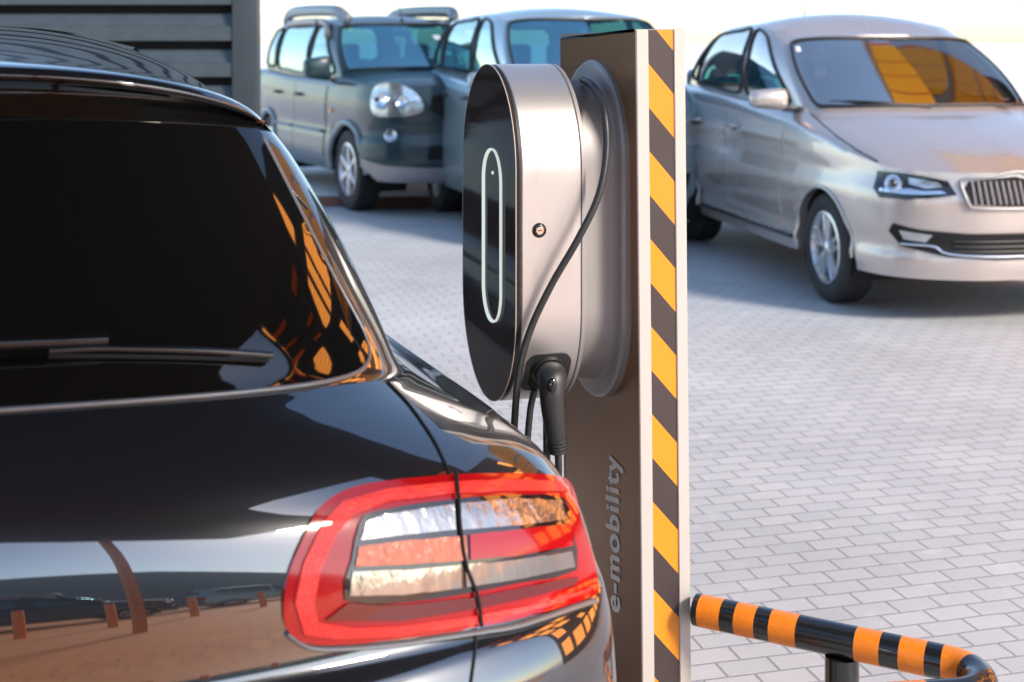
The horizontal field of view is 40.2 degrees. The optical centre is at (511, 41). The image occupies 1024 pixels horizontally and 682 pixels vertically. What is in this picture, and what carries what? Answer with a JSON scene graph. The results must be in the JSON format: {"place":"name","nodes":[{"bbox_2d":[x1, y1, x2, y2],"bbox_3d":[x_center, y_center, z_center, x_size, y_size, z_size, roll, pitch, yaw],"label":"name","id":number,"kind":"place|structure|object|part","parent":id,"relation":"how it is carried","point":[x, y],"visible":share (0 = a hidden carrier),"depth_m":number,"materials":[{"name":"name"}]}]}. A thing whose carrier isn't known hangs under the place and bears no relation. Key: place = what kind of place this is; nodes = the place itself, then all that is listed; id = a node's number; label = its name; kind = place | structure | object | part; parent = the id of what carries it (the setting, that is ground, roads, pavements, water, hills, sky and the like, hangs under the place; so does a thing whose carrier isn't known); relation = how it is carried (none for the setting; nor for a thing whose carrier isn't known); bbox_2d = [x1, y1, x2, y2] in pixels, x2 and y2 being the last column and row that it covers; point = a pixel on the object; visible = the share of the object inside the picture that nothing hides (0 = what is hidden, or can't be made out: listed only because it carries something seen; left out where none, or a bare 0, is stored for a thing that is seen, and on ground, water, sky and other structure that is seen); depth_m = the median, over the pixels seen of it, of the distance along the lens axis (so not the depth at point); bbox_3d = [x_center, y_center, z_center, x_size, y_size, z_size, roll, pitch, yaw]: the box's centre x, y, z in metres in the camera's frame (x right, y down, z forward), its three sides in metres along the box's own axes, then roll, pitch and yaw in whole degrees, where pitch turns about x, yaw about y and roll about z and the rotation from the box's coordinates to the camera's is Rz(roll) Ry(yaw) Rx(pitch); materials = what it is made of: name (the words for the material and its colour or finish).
{"place":"outdoors","nodes":[
{"label":"outdoors","id":0,"kind":"place"},
{"bbox_2d":[261,44,1023,75],"bbox_3d":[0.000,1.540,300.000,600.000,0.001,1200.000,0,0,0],"label":"ground","id":1,"kind":"structure","parent":0,"point":[1007,59],"depth_m":152.91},
{"bbox_2d":[318,196,462,205],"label":"kerb","id":2,"kind":"structure","parent":1,"relation":"on","point":[387,201],"depth_m":12.91,"materials":[{"name":"grey concrete"}]},
{"bbox_2d":[261,0,1023,43],"label":"sky","id":3,"kind":"structure","parent":0,"point":[975,21],"materials":[{"name":"white"}]},
{"bbox_2d":[300,76,1023,195],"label":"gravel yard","id":4,"kind":"structure","parent":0,"point":[321,180],"depth_m":14.47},
{"bbox_2d":[261,0,458,209],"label":"parked offroader","id":5,"kind":"object","parent":4,"relation":"on","point":[356,103],"visible":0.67,"depth_m":13.10,"materials":[{"name":"grey paint"}]},
{"bbox_2d":[268,30,281,64],"bbox_3d":[-2.590,0.065,15.368,0.117,0.392,0.372,0,0,-22],"label":"side window","id":6,"kind":"structure","parent":5,"relation":"in","point":[272,50],"depth_m":15.38,"materials":[{"name":"clear glass"}]},
{"bbox_2d":[272,78,295,148],"bbox_3d":[-2.350,0.734,14.391,0.082,0.695,0.739,0,0,-25],"label":"door","id":7,"kind":"structure","parent":5,"relation":"in","point":[284,89],"depth_m":14.34,"materials":[{"name":"grey paint"}]},
{"bbox_2d":[279,27,313,70],"bbox_3d":[-2.255,0.074,14.609,0.133,0.452,1.098,0,0,-25],"label":"side window","id":8,"kind":"structure","parent":5,"relation":"in","point":[295,41],"depth_m":14.57,"materials":[{"name":"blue glass"}]},
{"bbox_2d":[292,82,327,156],"bbox_3d":[-1.974,0.744,13.595,0.085,0.674,1.001,0,0,-25],"label":"door","id":9,"kind":"structure","parent":5,"relation":"in","point":[309,128],"depth_m":13.56,"materials":[{"name":"grey paint"}]},
{"bbox_2d":[311,27,332,71],"bbox_3d":[-1.811,0.082,13.656,0.132,0.451,0.799,0,0,-25],"label":"side window","id":10,"kind":"structure","parent":5,"relation":"in","point":[319,48],"depth_m":13.84,"materials":[{"name":"clear glass"}]},
{"bbox_2d":[409,27,443,57],"bbox_3d":[-0.903,0.074,15.240,0.133,0.452,1.098,0,0,-25],"label":"car window","id":11,"kind":"structure","parent":5,"relation":"in","point":[423,35],"depth_m":15.25,"materials":[{"name":"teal glass"}]},
{"bbox_2d":[323,206,1023,681],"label":"pavement","id":12,"kind":"structure","parent":0,"point":[859,462],"depth_m":5.44,"materials":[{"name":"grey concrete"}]},
{"bbox_2d":[0,0,260,117],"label":"slatted screen","id":13,"kind":"object","parent":12,"relation":"on","point":[214,46],"visible":0.27,"depth_m":7.54,"materials":[{"name":"grey metal"}]},
{"bbox_2d":[0,26,615,681],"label":"dark suv","id":14,"kind":"object","parent":12,"relation":"on","point":[244,436],"visible":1,"depth_m":1.76,"materials":[{"name":"black paint"}]},
{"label":"rear window","id":15,"kind":"part","parent":14,"relation":"part of","materials":[{"name":"black glass"}]},
{"bbox_2d":[427,7,705,238],"bbox_3d":[0.342,0.615,11.883,2.040,1.811,3.660,0,0,-17],"label":"parked estate","id":16,"kind":"object","parent":12,"relation":"on","point":[467,47],"visible":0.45,"depth_m":11.45,"materials":[{"name":"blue metal"}]},
{"bbox_2d":[436,31,446,63],"bbox_3d":[-0.634,0.042,12.713,0.084,0.350,0.345,0,0,-18],"label":"side window","id":17,"kind":"structure","parent":16,"relation":"in","point":[439,48],"depth_m":12.72,"materials":[{"name":"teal glass"}]},
{"bbox_2d":[439,88,463,178],"bbox_3d":[-0.530,0.769,11.914,0.073,0.744,0.709,0,0,-18],"label":"door","id":18,"kind":"structure","parent":16,"relation":"in","point":[452,120],"depth_m":11.82,"materials":[{"name":"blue metal"}]},
{"bbox_2d":[443,20,476,73],"bbox_3d":[-0.443,0.050,12.075,0.100,0.457,0.923,0,0,-17],"label":"side window","id":19,"kind":"structure","parent":16,"relation":"in","point":[457,47],"depth_m":12.03,"materials":[{"name":"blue glass"}]},
{"bbox_2d":[459,92,468,179],"bbox_3d":[-0.291,0.780,11.169,0.070,0.723,0.832,0,0,-18],"label":"door","id":20,"kind":"structure","parent":16,"relation":"in","point":[464,97],"depth_m":11.51,"materials":[{"name":"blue metal"}]},
{"bbox_2d":[474,20,495,71],"bbox_3d":[-0.156,0.064,11.159,0.097,0.478,0.798,0,0,-18],"label":"side window","id":21,"kind":"structure","parent":16,"relation":"in","point":[483,52],"depth_m":11.35,"materials":[{"name":"clear glass"}]},
{"bbox_2d":[590,21,626,32],"bbox_3d":[0.875,0.050,12.491,0.100,0.457,0.923,0,0,-17],"label":"side window","id":22,"kind":"structure","parent":16,"relation":"in","point":[618,25],"depth_m":12.47,"materials":[{"name":"teal glass"}]},
{"bbox_2d":[630,21,642,28],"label":"side window","id":23,"kind":"structure","parent":16,"relation":"in","point":[634,25],"depth_m":11.85,"materials":[{"name":"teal glass"}]},
{"bbox_2d":[560,28,690,681],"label":"charging post","id":24,"kind":"object","parent":12,"relation":"on","point":[626,465],"visible":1,"depth_m":2.75,"materials":[{"name":"brown metal"}]},
{"bbox_2d":[463,60,630,401],"bbox_3d":[0.067,0.393,2.931,0.256,0.708,0.422,0,0,-16],"label":"wall charger","id":25,"kind":"object","parent":24,"relation":"attached to","point":[532,147],"depth_m":2.79,"materials":[{"name":"grey metal"}]},
{"bbox_2d":[531,356,567,455],"bbox_3d":[0.071,0.694,2.686,0.069,0.168,0.174,0,0,0],"label":"charging plug","id":26,"kind":"object","parent":25,"relation":"attached to","point":[549,375],"visible":1,"depth_m":2.62,"materials":[{"name":"black plastic"}]},
{"bbox_2d":[525,389,561,474],"bbox_3d":[0.068,0.896,2.725,0.041,0.409,0.181,0,0,-22],"label":"charging cable","id":27,"kind":"object","parent":26,"relation":"attached to","point":[529,420],"visible":0.3,"depth_m":2.77,"materials":[{"name":"black plastic"}]},
{"bbox_2d":[511,76,609,458],"bbox_3d":[0.080,0.637,2.770,0.202,1.128,0.226,0,0,-13],"label":"charging cable","id":28,"kind":"object","parent":25,"relation":"attached to","point":[581,232],"visible":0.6,"depth_m":2.68,"materials":[{"name":"black plastic"}]},
{"bbox_2d":[690,593,998,681],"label":"guard rail","id":29,"kind":"object","parent":12,"relation":"on","point":[844,649],"visible":1,"depth_m":2.57,"materials":[{"name":"orange metal"}]},
{"bbox_2d":[685,0,1023,301],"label":"parked sedan","id":30,"kind":"object","parent":12,"relation":"on","point":[854,156],"visible":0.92,"depth_m":8.52,"materials":[{"name":"silver metal"}]},
{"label":"quarter window","id":31,"kind":"part","parent":30,"relation":"part of","materials":[{"name":"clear glass"}]},
{"bbox_3d":[1.408,0.828,10.216,0.079,0.704,0.829,0,0,-11],"label":"door","id":32,"kind":"part","parent":30,"relation":"part of","materials":[{"name":"silver metal"}]},
{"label":"side window","id":33,"kind":"part","parent":30,"relation":"part of","materials":[{"name":"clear glass"}]},
{"bbox_3d":[1.582,0.835,9.286,0.077,0.690,1.040,0,0,-11],"label":"door","id":34,"kind":"part","parent":30,"relation":"part of","materials":[{"name":"silver metal"}]},
{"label":"side window","id":35,"kind":"part","parent":30,"relation":"part of","materials":[{"name":"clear glass"}]},
{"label":"side window","id":36,"kind":"part","parent":30,"relation":"part of","materials":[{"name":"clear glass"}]},
{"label":"side window","id":37,"kind":"part","parent":30,"relation":"part of","materials":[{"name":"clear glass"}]}
]}

